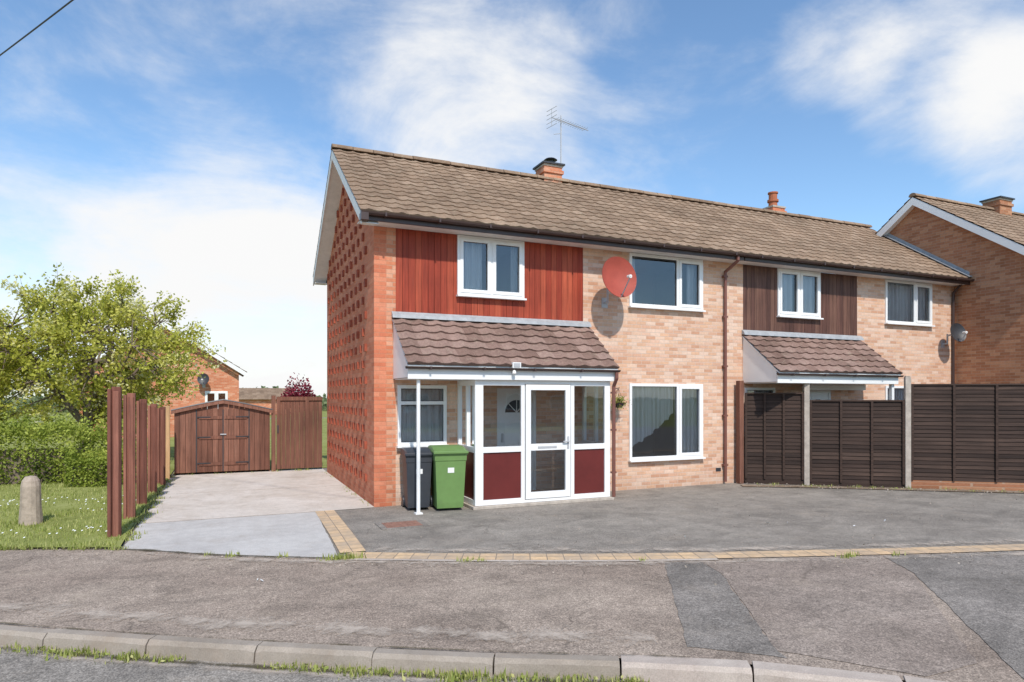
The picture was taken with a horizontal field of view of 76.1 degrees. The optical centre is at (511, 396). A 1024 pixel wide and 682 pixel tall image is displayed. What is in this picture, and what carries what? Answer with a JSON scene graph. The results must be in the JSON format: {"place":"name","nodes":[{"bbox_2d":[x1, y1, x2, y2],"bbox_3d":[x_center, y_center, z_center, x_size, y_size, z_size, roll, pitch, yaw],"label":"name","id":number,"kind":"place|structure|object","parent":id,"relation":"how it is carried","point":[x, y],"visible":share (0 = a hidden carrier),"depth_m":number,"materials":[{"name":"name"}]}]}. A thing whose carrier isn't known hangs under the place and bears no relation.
{"place":"outdoors","nodes":[
{"label":"outdoors","id":0,"kind":"place"},
{"bbox_2d":[0,0,73,55],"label":"overhead cable","id":1,"kind":"object","parent":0,"point":[44,21],"visible":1,"depth_m":10.82,"materials":[{"name":"metal"}]},
{"bbox_2d":[0,421,173,547],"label":"lawn","id":2,"kind":"structure","parent":0,"point":[59,505],"depth_m":10.54,"materials":[{"name":"green plant"}]},
{"bbox_2d":[18,476,42,525],"bbox_3d":[-7.257,1.583,9.866,0.310,0.775,0.310,0,0,-24],"label":"stone bollard","id":3,"kind":"object","parent":2,"relation":"on","point":[30,510],"visible":0.94,"depth_m":9.77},
{"bbox_2d":[0,307,76,415],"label":"spring tree","id":4,"kind":"object","parent":2,"relation":"on","point":[6,392],"visible":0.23,"depth_m":18.30,"materials":[{"name":"green plant"}]},
{"bbox_2d":[0,404,147,484],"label":"hedge","id":5,"kind":"object","parent":2,"relation":"on","point":[18,464],"visible":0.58,"depth_m":14.39,"materials":[{"name":"green plant"}]},
{"bbox_2d":[63,433,147,487],"bbox_3d":[-8.815,1.278,14.279,1.559,1.405,1.020,0,0,-24],"label":"shrub","id":6,"kind":"object","parent":2,"relation":"on","point":[87,473],"visible":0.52,"depth_m":13.89,"materials":[{"name":"green plant"}]},
{"bbox_2d":[0,263,227,446],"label":"spring tree","id":7,"kind":"object","parent":2,"relation":"on","point":[139,378],"visible":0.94,"depth_m":17.90,"materials":[{"name":"green plant"}]},
{"bbox_2d":[107,387,121,536],"bbox_3d":[-5.472,0.910,9.012,0.155,2.080,0.180,0,0,-24],"label":"timber fence post","id":8,"kind":"object","parent":2,"relation":"on","point":[114,461],"visible":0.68,"depth_m":8.95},
{"bbox_2d":[123,393,135,518],"bbox_3d":[-6.045,0.950,10.344,0.155,2.000,0.180,0,0,-24],"label":"timber fence post","id":9,"kind":"object","parent":2,"relation":"on","point":[129,454],"visible":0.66,"depth_m":10.28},
{"bbox_2d":[136,399,146,504],"bbox_3d":[-6.608,1.000,11.680,0.155,1.900,0.180,0,0,-24],"label":"timber fence post","id":10,"kind":"object","parent":2,"relation":"on","point":[141,451],"visible":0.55,"depth_m":11.62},
{"bbox_2d":[148,404,156,492],"bbox_3d":[-7.133,1.050,12.979,0.155,1.800,0.180,0,0,-24],"label":"timber fence post","id":11,"kind":"object","parent":2,"relation":"on","point":[152,447],"visible":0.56,"depth_m":12.92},
{"bbox_2d":[157,407,165,484],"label":"timber fence post","id":12,"kind":"object","parent":2,"relation":"on","point":[161,445],"visible":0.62,"depth_m":14.18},
{"bbox_2d":[163,406,169,478],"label":"timber fence post","id":13,"kind":"object","parent":2,"relation":"on","point":[168,442],"visible":0.55,"depth_m":15.35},
{"bbox_2d":[0,469,905,562],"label":"verge weeds","id":14,"kind":"object","parent":2,"relation":"on","point":[83,547],"visible":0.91,"depth_m":8.31,"materials":[{"name":"green plant"}]},
{"bbox_2d":[0,399,326,420],"bbox_3d":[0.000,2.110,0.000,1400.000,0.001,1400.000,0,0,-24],"label":"ground","id":15,"kind":"structure","parent":0,"point":[324,413],"depth_m":71.88,"materials":[{"name":"green plant"}]},
{"bbox_2d":[79,326,238,438],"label":"brick walls","id":16,"kind":"structure","parent":15,"relation":"on","point":[226,378],"depth_m":31.29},
{"bbox_2d":[165,322,246,376],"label":"roof tiles","id":17,"kind":"object","parent":16,"relation":"attached to","point":[240,374],"visible":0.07,"depth_m":31.66,"materials":[{"name":"brown concrete"}]},
{"bbox_2d":[162,322,246,376],"bbox_3d":[-14.535,-2.215,31.009,3.650,2.570,0.030,0,0,-24],"label":"bargeboard","id":18,"kind":"object","parent":17,"relation":"attached to","point":[228,363],"visible":0.64,"depth_m":31.26,"materials":[{"name":"white plastic"}]},
{"bbox_2d":[205,391,227,401],"bbox_3d":[-14.236,0.268,31.511,1.040,1.035,0.150,0,0,-24],"label":"window","id":19,"kind":"structure","parent":16,"relation":"attached to","point":[215,395],"depth_m":31.47,"materials":[{"name":"white plastic"}]},
{"bbox_2d":[0,386,326,413],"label":"distant trees","id":20,"kind":"object","parent":15,"relation":"on","point":[324,402],"visible":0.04,"depth_m":84.19,"materials":[{"name":"green plant"}]},
{"bbox_2d":[239,388,293,414],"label":"brick house","id":21,"kind":"structure","parent":15,"relation":"on","point":[258,396],"depth_m":73.50,"materials":[{"name":"orange brick"}]},
{"bbox_2d":[124,512,336,556],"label":"concrete drive","id":22,"kind":"structure","parent":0,"point":[299,534],"depth_m":9.06,"materials":[{"name":"concrete"}]},
{"bbox_2d":[173,418,326,473],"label":"back garden grass","id":23,"kind":"structure","parent":0,"point":[324,442],"depth_m":22.97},
{"bbox_2d":[171,399,272,474],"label":"garden shed","id":24,"kind":"structure","parent":23,"relation":"on","point":[215,436],"depth_m":16.45,"materials":[{"name":"wood"}]},
{"bbox_2d":[280,372,315,396],"bbox_3d":[-6.549,0.604,20.051,1.100,2.699,0.853,0,0,-24],"label":"red shrub","id":25,"kind":"object","parent":23,"relation":"on","point":[302,392],"visible":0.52,"depth_m":19.95,"materials":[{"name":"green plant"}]},
{"bbox_2d":[140,468,373,522],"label":"concrete drive","id":26,"kind":"structure","parent":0,"point":[211,501],"depth_m":12.81,"materials":[{"name":"concrete"}]},
{"bbox_2d":[271,396,321,470],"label":"side gate","id":27,"kind":"structure","parent":26,"relation":"on","point":[296,432],"depth_m":17.17,"materials":[{"name":"wood"}]},
{"bbox_2d":[0,646,903,681],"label":"road","id":28,"kind":"structure","parent":0,"point":[21,666],"depth_m":4.88,"materials":[{"name":"asphalt"}]},
{"bbox_2d":[43,655,442,680],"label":"dust","id":29,"kind":"object","parent":28,"relation":"on","point":[255,670],"visible":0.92,"depth_m":4.90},
{"bbox_2d":[5,647,607,681],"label":"moss line","id":30,"kind":"object","parent":28,"relation":"on","point":[309,669],"visible":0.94,"depth_m":4.95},
{"bbox_2d":[0,625,619,678],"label":"kerb","id":31,"kind":"structure","parent":28,"relation":"on","point":[261,652],"depth_m":5.01,"materials":[{"name":"concrete"}]},
{"bbox_2d":[0,642,649,681],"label":"kerb weeds","id":32,"kind":"object","parent":28,"relation":"on","point":[350,669],"visible":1,"depth_m":4.84,"materials":[{"name":"green plant"}]},
{"bbox_2d":[621,654,945,681],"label":"kerb","id":33,"kind":"structure","parent":28,"relation":"on","point":[666,669],"depth_m":4.68,"materials":[{"name":"concrete"}]},
{"bbox_2d":[0,549,1023,681],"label":"pavement","id":34,"kind":"structure","parent":0,"point":[604,609],"depth_m":6.17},
{"bbox_2d":[0,603,653,641],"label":"dust","id":35,"kind":"object","parent":34,"relation":"on","point":[348,628],"visible":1,"depth_m":5.47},
{"bbox_2d":[0,622,689,656],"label":"moss line","id":36,"kind":"object","parent":34,"relation":"on","point":[301,642],"visible":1,"depth_m":5.09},
{"bbox_2d":[340,558,718,561],"bbox_3d":[0.206,1.938,7.751,4.495,0.001,0.158,0,0,0],"label":"concrete haunch","id":37,"kind":"object","parent":34,"relation":"on","point":[533,560],"visible":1,"depth_m":7.72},
{"bbox_2d":[147,552,1023,565],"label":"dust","id":38,"kind":"object","parent":34,"relation":"on","point":[266,560],"visible":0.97,"depth_m":7.70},
{"bbox_2d":[665,561,786,657],"bbox_3d":[1.850,1.942,6.303,0.707,0.001,2.850,0,0,6],"label":"tarmac patch","id":39,"kind":"object","parent":34,"relation":"on","point":[712,615],"visible":1,"depth_m":5.85,"materials":[{"name":"asphalt"}]},
{"bbox_2d":[704,556,976,675],"bbox_3d":[3.241,1.942,6.275,2.230,0.001,3.529,0,0,4],"label":"tarmac patch","id":40,"kind":"object","parent":34,"relation":"on","point":[888,615],"visible":1,"depth_m":5.88,"materials":[{"name":"asphalt"}]},
{"bbox_2d":[884,551,1023,677],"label":"tarmac patch","id":41,"kind":"object","parent":34,"relation":"on","point":[978,594],"visible":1,"depth_m":6.57,"materials":[{"name":"asphalt"}]},
{"bbox_2d":[0,0,1023,398],"label":"sky","id":42,"kind":"structure","parent":0,"point":[180,147],"materials":[{"name":"blue"}]},
{"bbox_2d":[17,417,1023,559],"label":"driveway","id":43,"kind":"structure","parent":0,"point":[914,518],"depth_m":10.11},
{"bbox_2d":[315,510,365,552],"bbox_3d":[-2.569,1.938,9.616,0.328,0.001,3.171,0,0,-22],"label":"block paving edging","id":44,"kind":"object","parent":43,"relation":"on","point":[343,537],"visible":1,"depth_m":9.31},
{"bbox_2d":[374,519,429,529],"bbox_3d":[-1.667,1.940,9.914,0.720,0.020,0.560,0,0,-24],"label":"manhole cover","id":45,"kind":"object","parent":43,"relation":"on","point":[404,524],"visible":1,"depth_m":9.86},
{"bbox_2d":[400,447,432,507],"bbox_3d":[-1.662,1.425,11.375,0.488,1.050,0.657,0,0,-18],"label":"wheelie bin","id":46,"kind":"object","parent":43,"relation":"on","point":[408,459],"visible":0.94,"depth_m":11.14,"materials":[{"name":"black plastic"}]},
{"bbox_2d":[414,379,422,514],"bbox_3d":[-1.552,0.830,10.848,0.120,2.240,0.120,0,0,-24],"label":"canopy post","id":47,"kind":"object","parent":43,"relation":"on","point":[417,512],"visible":0.92,"depth_m":10.82,"materials":[{"name":"white plastic"}]},
{"bbox_2d":[428,445,468,508],"bbox_3d":[-1.123,1.405,11.366,0.594,1.090,0.717,0,0,-17],"label":"wheelie bin","id":48,"kind":"object","parent":43,"relation":"on","point":[448,465],"visible":0.93,"depth_m":11.10,"materials":[{"name":"green plastic"}]},
{"bbox_2d":[0,482,1023,585],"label":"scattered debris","id":49,"kind":"object","parent":43,"relation":"on","point":[616,518],"visible":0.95,"depth_m":8.01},
{"bbox_2d":[457,380,609,505],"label":"porch glazing","id":50,"kind":"structure","parent":43,"relation":"on","point":[497,475],"depth_m":11.74,"materials":[{"name":"plastic"}]},
{"bbox_2d":[463,496,613,509],"bbox_3d":[0.434,1.923,12.197,2.820,0.055,0.997,0,0,-24],"label":"porch step","id":51,"kind":"object","parent":43,"relation":"on","point":[468,505],"visible":0.49,"depth_m":11.67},
{"bbox_2d":[347,544,1023,559],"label":"block paving edging","id":52,"kind":"object","parent":43,"relation":"on","point":[702,555],"visible":0.97,"depth_m":8.01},
{"bbox_2d":[409,539,1021,551],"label":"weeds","id":53,"kind":"object","parent":43,"relation":"on","point":[754,548],"visible":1,"depth_m":8.25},
{"bbox_2d":[736,381,743,483],"bbox_3d":[5.098,0.800,14.634,0.120,2.300,0.120,0,0,-24],"label":"fence post","id":54,"kind":"object","parent":43,"relation":"on","point":[739,432],"visible":1,"depth_m":14.59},
{"bbox_2d":[745,393,803,484],"bbox_3d":[5.809,0.934,14.510,1.226,2.032,0.090,0,0,12],"label":"fence panel","id":55,"kind":"object","parent":43,"relation":"on","point":[774,437],"visible":1,"depth_m":14.50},
{"bbox_2d":[803,383,809,484],"bbox_3d":[6.468,0.815,14.372,0.110,2.270,0.110,0,0,13],"label":"fence post","id":56,"kind":"object","parent":43,"relation":"on","point":[806,389],"visible":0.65,"depth_m":14.32,"materials":[{"name":"concrete"}]},
{"bbox_2d":[742,336,900,384],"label":"porch fascia","id":57,"kind":"structure","parent":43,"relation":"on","point":[759,367],"depth_m":14.54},
{"bbox_2d":[742,330,863,339],"bbox_3d":[6.986,-1.450,15.557,3.840,0.120,0.095,0,0,-24],"label":"lead flashing","id":58,"kind":"object","parent":57,"relation":"on","point":[793,334],"visible":1,"depth_m":15.47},
{"bbox_2d":[743,335,902,373],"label":"porch roof tiles","id":59,"kind":"object","parent":57,"relation":"on","point":[792,355],"visible":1,"depth_m":14.97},
{"bbox_2d":[776,373,903,376],"bbox_3d":[7.402,-0.468,14.608,3.880,0.052,0.090,0,0,-24],"label":"porch gutter","id":60,"kind":"object","parent":57,"relation":"attached to","point":[802,374],"visible":1,"depth_m":14.51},
{"bbox_2d":[810,400,904,487],"bbox_3d":[7.423,1.014,14.114,1.859,1.872,0.090,0,0,15],"label":"fence panel","id":61,"kind":"object","parent":43,"relation":"on","point":[857,443],"visible":0.99,"depth_m":14.10,"materials":[{"name":"wood"}]},
{"bbox_2d":[740,484,1023,492],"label":"soil strip","id":62,"kind":"object","parent":43,"relation":"on","point":[882,488],"visible":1,"depth_m":13.72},
{"bbox_2d":[904,376,910,487],"bbox_3d":[8.381,0.760,13.867,0.110,2.380,0.110,0,0,13],"label":"fence post","id":63,"kind":"object","parent":43,"relation":"on","point":[907,389],"visible":0.89,"depth_m":13.82,"materials":[{"name":"concrete"}]},
{"bbox_2d":[911,383,1023,490],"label":"fence panel","id":64,"kind":"object","parent":43,"relation":"on","point":[967,436],"visible":0.99,"depth_m":13.60,"materials":[{"name":"brown wood"}]},
{"bbox_2d":[327,185,730,506],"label":"brick walls","id":65,"kind":"structure","parent":0,"point":[652,346],"depth_m":13.52,"materials":[{"name":"brick"}]},
{"bbox_2d":[327,188,366,481],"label":"projecting bricks","id":66,"kind":"object","parent":65,"relation":"attached to","point":[331,408],"visible":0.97,"depth_m":13.89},
{"bbox_2d":[401,388,441,441],"bbox_3d":[-1.662,0.325,11.924,0.850,1.050,0.060,0,0,-24],"label":"curtain","id":67,"kind":"object","parent":65,"relation":"hanging from","point":[430,422],"visible":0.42,"depth_m":11.95,"materials":[{"name":"white fabric"}]},
{"bbox_2d":[396,385,448,447],"bbox_3d":[-1.616,0.357,11.819,0.950,1.115,0.150,0,0,-24],"label":"kitchen window","id":68,"kind":"structure","parent":65,"relation":"attached to","point":[400,403],"depth_m":11.80,"materials":[{"name":"white plastic"}]},
{"bbox_2d":[396,228,582,320],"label":"timber cladding","id":69,"kind":"structure","parent":65,"relation":"attached to","point":[426,271],"depth_m":12.25,"materials":[{"name":"wood"}]},
{"bbox_2d":[464,242,517,292],"bbox_3d":[-0.446,-2.433,12.534,1.287,1.105,0.063,0,0,-24],"label":"curtain","id":70,"kind":"object","parent":65,"relation":"hanging from","point":[472,265],"visible":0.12,"depth_m":12.45,"materials":[{"name":"white fabric"}]},
{"bbox_2d":[456,235,526,300],"bbox_3d":[-0.385,-2.415,12.358,1.397,1.140,0.150,0,0,-24],"label":"bedroom window","id":71,"kind":"structure","parent":65,"relation":"attached to","point":[490,292],"depth_m":12.32,"materials":[{"name":"white plastic"}]},
{"bbox_2d":[482,244,510,291],"bbox_3d":[-0.822,-2.268,13.354,1.657,1.475,1.875,0,0,-24],"label":"room","id":72,"kind":"object","parent":65,"relation":"attached to","point":[503,268],"visible":0.04,"depth_m":13.96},
{"bbox_2d":[392,320,617,380],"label":"porch fascia","id":73,"kind":"structure","parent":65,"relation":"attached to","point":[400,362],"depth_m":11.34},
{"bbox_2d":[392,318,618,368],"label":"porch roof tiles","id":74,"kind":"object","parent":73,"relation":"on","point":[442,342],"visible":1,"depth_m":11.78,"materials":[{"name":"tile"}]},
{"bbox_2d":[392,311,591,326],"bbox_3d":[-0.269,-1.450,12.380,4.040,0.120,0.095,0,0,-24],"label":"lead flashing","id":75,"kind":"object","parent":74,"relation":"on","point":[396,314],"visible":1,"depth_m":12.29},
{"bbox_2d":[405,366,620,371],"bbox_3d":[0.147,-0.468,11.431,4.080,0.052,0.090,0,0,-24],"label":"porch gutter","id":76,"kind":"object","parent":73,"relation":"attached to","point":[485,368],"visible":1,"depth_m":11.31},
{"bbox_2d":[497,388,535,489],"bbox_3d":[0.080,0.840,12.633,0.830,1.980,0.100,0,0,-24],"label":"front door","id":77,"kind":"structure","parent":65,"relation":"attached to","point":[508,416],"depth_m":12.58,"materials":[{"name":"white plastic"}]},
{"bbox_2d":[313,150,735,285],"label":"soffits and bargeboards","id":78,"kind":"object","parent":65,"relation":"on","point":[336,180],"visible":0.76,"depth_m":14.19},
{"bbox_2d":[313,144,744,274],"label":"roof tiles","id":79,"kind":"object","parent":78,"relation":"on","point":[494,196],"visible":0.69,"depth_m":13.80,"materials":[{"name":"tile"}]},
{"bbox_2d":[533,157,564,182],"bbox_3d":[0.909,-5.410,16.173,0.600,0.920,0.600,0,0,-24],"label":"chimney","id":80,"kind":"object","parent":79,"relation":"on","point":[549,167],"visible":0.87,"depth_m":15.96,"materials":[{"name":"orange brick"}]},
{"bbox_2d":[547,106,587,162],"bbox_3d":[1.460,-6.110,16.414,1.201,1.920,0.400,0,0,-35],"label":"tv aerial","id":81,"kind":"object","parent":80,"relation":"attached to","point":[561,121],"visible":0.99,"depth_m":16.30,"materials":[{"name":"grey metal"}]},
{"bbox_2d":[326,210,747,284],"bbox_3d":[-0.015,-3.010,15.571,8.334,0.200,6.621,0,0,-24],"label":"gutter and fascia","id":82,"kind":"object","parent":78,"relation":"attached to","point":[365,215],"visible":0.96,"depth_m":12.26,"materials":[{"name":"brown plastic"}]},
{"bbox_2d":[610,372,618,496],"bbox_3d":[1.936,0.720,12.281,0.100,2.340,0.174,0,0,-24],"label":"porch downpipe","id":83,"kind":"object","parent":65,"relation":"attached to","point":[613,430],"visible":1,"depth_m":12.29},
{"bbox_2d":[601,256,636,307],"bbox_3d":[2.075,-2.287,12.955,0.787,0.955,0.721,0,0,25],"label":"satellite dish","id":84,"kind":"object","parent":65,"relation":"attached to","point":[619,277],"visible":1,"depth_m":12.96,"materials":[{"name":"red paint"}]},
{"bbox_2d":[610,388,631,411],"bbox_3d":[2.169,0.070,13.242,0.468,0.496,0.488,0,0,-24],"label":"hanging basket","id":85,"kind":"object","parent":65,"relation":"hanging from","point":[620,404],"visible":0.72,"depth_m":13.19,"materials":[{"name":"plant"}]},
{"bbox_2d":[632,387,674,456],"bbox_3d":[2.880,0.695,14.975,2.210,1.970,1.875,0,0,-24],"label":"room","id":86,"kind":"object","parent":65,"relation":"in","point":[660,440],"depth_m":15.97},
{"bbox_2d":[632,257,696,304],"bbox_3d":[3.241,-2.433,14.150,1.870,1.105,0.060,0,0,-24],"label":"curtain","id":87,"kind":"object","parent":65,"relation":"hanging from","point":[691,284],"visible":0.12,"depth_m":14.47,"materials":[{"name":"white fabric"}]},
{"bbox_2d":[632,386,697,451],"bbox_3d":[3.270,0.530,14.084,1.870,1.600,0.063,0,0,-24],"label":"curtain","id":88,"kind":"object","parent":65,"relation":"hanging from","point":[652,408],"visible":0.73,"depth_m":14.05,"materials":[{"name":"white fabric"}]},
{"bbox_2d":[635,257,697,305],"bbox_3d":[2.880,-2.268,14.975,2.210,1.475,1.875,0,0,-24],"label":"room","id":89,"kind":"object","parent":65,"relation":"attached to","point":[655,283],"visible":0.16,"depth_m":15.75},
{"bbox_2d":[628,383,705,461],"bbox_3d":[3.316,0.547,13.979,1.950,1.635,0.150,0,0,-24],"label":"living room window","id":90,"kind":"structure","parent":65,"relation":"attached to","point":[679,454],"depth_m":14.09,"materials":[{"name":"white plastic"}]},
{"bbox_2d":[628,253,705,311],"bbox_3d":[3.316,-2.415,13.979,1.950,1.140,0.150,0,0,-24],"label":"bedroom window","id":91,"kind":"structure","parent":65,"relation":"attached to","point":[679,305],"depth_m":14.09,"materials":[{"name":"white plastic"}]},
{"bbox_2d":[722,256,739,481],"bbox_3d":[4.828,-0.575,14.402,0.110,4.950,0.483,0,0,-24],"label":"downpipe","id":92,"kind":"object","parent":65,"relation":"attached to","point":[725,365],"visible":1,"depth_m":14.54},
{"bbox_2d":[731,263,953,482],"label":"brick walls","id":93,"kind":"structure","parent":0,"point":[918,354],"depth_m":16.68,"materials":[{"name":"brick"}]},
{"bbox_2d":[744,387,774,436],"bbox_3d":[5.697,0.357,15.022,0.950,1.115,0.150,0,0,-24],"label":"kitchen window","id":94,"kind":"structure","parent":93,"relation":"attached to","point":[746,389],"depth_m":14.92,"materials":[{"name":"white plastic"}]},
{"bbox_2d":[792,275,795,311],"bbox_3d":[6.383,-2.268,16.510,1.660,1.475,1.875,0,0,-24],"label":"room","id":95,"kind":"object","parent":93,"relation":"on","point":[793,293],"depth_m":16.69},
{"bbox_2d":[782,274,814,312],"bbox_3d":[6.773,-2.433,15.619,1.260,1.105,0.061,0,0,-24],"label":"curtain","id":96,"kind":"object","parent":93,"relation":"hanging from","point":[808,294],"visible":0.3,"depth_m":15.69,"materials":[{"name":"white fabric"}]},
{"bbox_2d":[743,264,856,335],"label":"timber cladding","id":97,"kind":"structure","parent":93,"relation":"attached to","point":[839,303],"depth_m":15.53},
{"bbox_2d":[776,268,823,319],"bbox_3d":[6.819,-2.415,15.514,1.400,1.140,0.150,0,0,-24],"label":"bedroom window","id":98,"kind":"structure","parent":93,"relation":"attached to","point":[799,313],"depth_m":15.49,"materials":[{"name":"white plastic"}]},
{"bbox_2d":[662,200,963,285],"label":"soffits and bargeboards","id":99,"kind":"object","parent":93,"relation":"on","point":[837,272],"visible":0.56,"depth_m":15.96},
{"bbox_2d":[656,193,970,278],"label":"roof tiles","id":100,"kind":"object","parent":99,"relation":"on","point":[733,224],"visible":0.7,"depth_m":17.13,"materials":[{"name":"tile"}]},
{"bbox_2d":[762,191,786,215],"bbox_3d":[7.649,-5.460,19.179,0.530,1.020,0.530,0,0,-24],"label":"chimney","id":101,"kind":"object","parent":100,"relation":"on","point":[772,201],"visible":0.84,"depth_m":19.05,"materials":[{"name":"orange brick"}]},
{"bbox_2d":[744,254,974,284],"bbox_3d":[7.370,-3.010,18.805,7.790,0.200,6.621,0,0,-24],"label":"gutter and fascia","id":102,"kind":"object","parent":99,"relation":"attached to","point":[834,267],"visible":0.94,"depth_m":15.61,"materials":[{"name":"brown plastic"}]},
{"bbox_2d":[810,390,830,399],"bbox_3d":[7.393,0.840,15.836,0.830,1.980,0.100,0,0,-24],"label":"front door","id":103,"kind":"structure","parent":93,"relation":"attached to","point":[820,394],"depth_m":15.85,"materials":[{"name":"white plastic"}]},
{"bbox_2d":[888,389,903,399],"bbox_3d":[10.318,0.490,17.172,1.760,1.520,0.063,0,0,-24],"label":"curtain","id":104,"kind":"object","parent":93,"relation":"hanging from","point":[898,394],"visible":0.16,"depth_m":17.07,"materials":[{"name":"white fabric"}]},
{"bbox_2d":[888,283,926,321],"bbox_3d":[10.305,-2.433,17.165,1.730,1.105,0.062,0,0,-24],"label":"curtain","id":105,"kind":"object","parent":93,"relation":"hanging from","point":[899,302],"visible":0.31,"depth_m":17.15,"materials":[{"name":"white fabric"}]},
{"bbox_2d":[884,279,934,326],"bbox_3d":[10.364,-2.415,17.066,1.840,1.140,0.150,0,0,-24],"label":"bedroom window","id":106,"kind":"structure","parent":93,"relation":"attached to","point":[915,321],"depth_m":17.14,"materials":[{"name":"white plastic"}]},
{"bbox_2d":[941,323,967,347],"bbox_3d":[11.711,-1.625,17.324,0.427,0.630,0.638,0,0,-43],"label":"satellite dish","id":107,"kind":"object","parent":93,"relation":"attached to","point":[958,332],"visible":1,"depth_m":17.32,"materials":[{"name":"metal"}]},
{"bbox_2d":[802,384,893,399],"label":"porch posts","id":108,"kind":"object","parent":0,"point":[841,387],"visible":0.36,"depth_m":15.55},
{"bbox_2d":[849,206,1023,383],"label":"brick walls","id":109,"kind":"structure","parent":0,"point":[989,310],"depth_m":17.19,"materials":[{"name":"brick"}]},
{"bbox_2d":[883,233,971,276],"bbox_3d":[11.639,-4.120,18.590,0.158,1.900,2.680,0,0,-24],"label":"lead flashing","id":110,"kind":"object","parent":109,"relation":"attached to","point":[930,255],"visible":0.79,"depth_m":18.43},
{"bbox_2d":[876,197,1023,254],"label":"bargeboards","id":111,"kind":"object","parent":109,"relation":"attached to","point":[900,215],"visible":0.53,"depth_m":17.82,"materials":[{"name":"white plastic"}]},
{"bbox_2d":[875,193,1023,245],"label":"roof tiles","id":112,"kind":"object","parent":111,"relation":"on","point":[1010,227],"visible":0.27,"depth_m":18.69,"materials":[{"name":"tile"}]},
{"bbox_2d":[979,196,1014,221],"bbox_3d":[15.030,-5.720,20.272,0.720,0.740,0.620,0,0,-24],"label":"chimney","id":113,"kind":"object","parent":112,"relation":"on","point":[1002,204],"visible":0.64,"depth_m":20.04,"materials":[{"name":"brown brick"}]},
{"bbox_2d":[952,284,962,383],"bbox_3d":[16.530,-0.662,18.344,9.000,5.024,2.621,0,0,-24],"label":"gutter and downpipe","id":114,"kind":"object","parent":109,"relation":"attached to","point":[953,339],"visible":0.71,"depth_m":17.71,"materials":[{"name":"brown plastic"}]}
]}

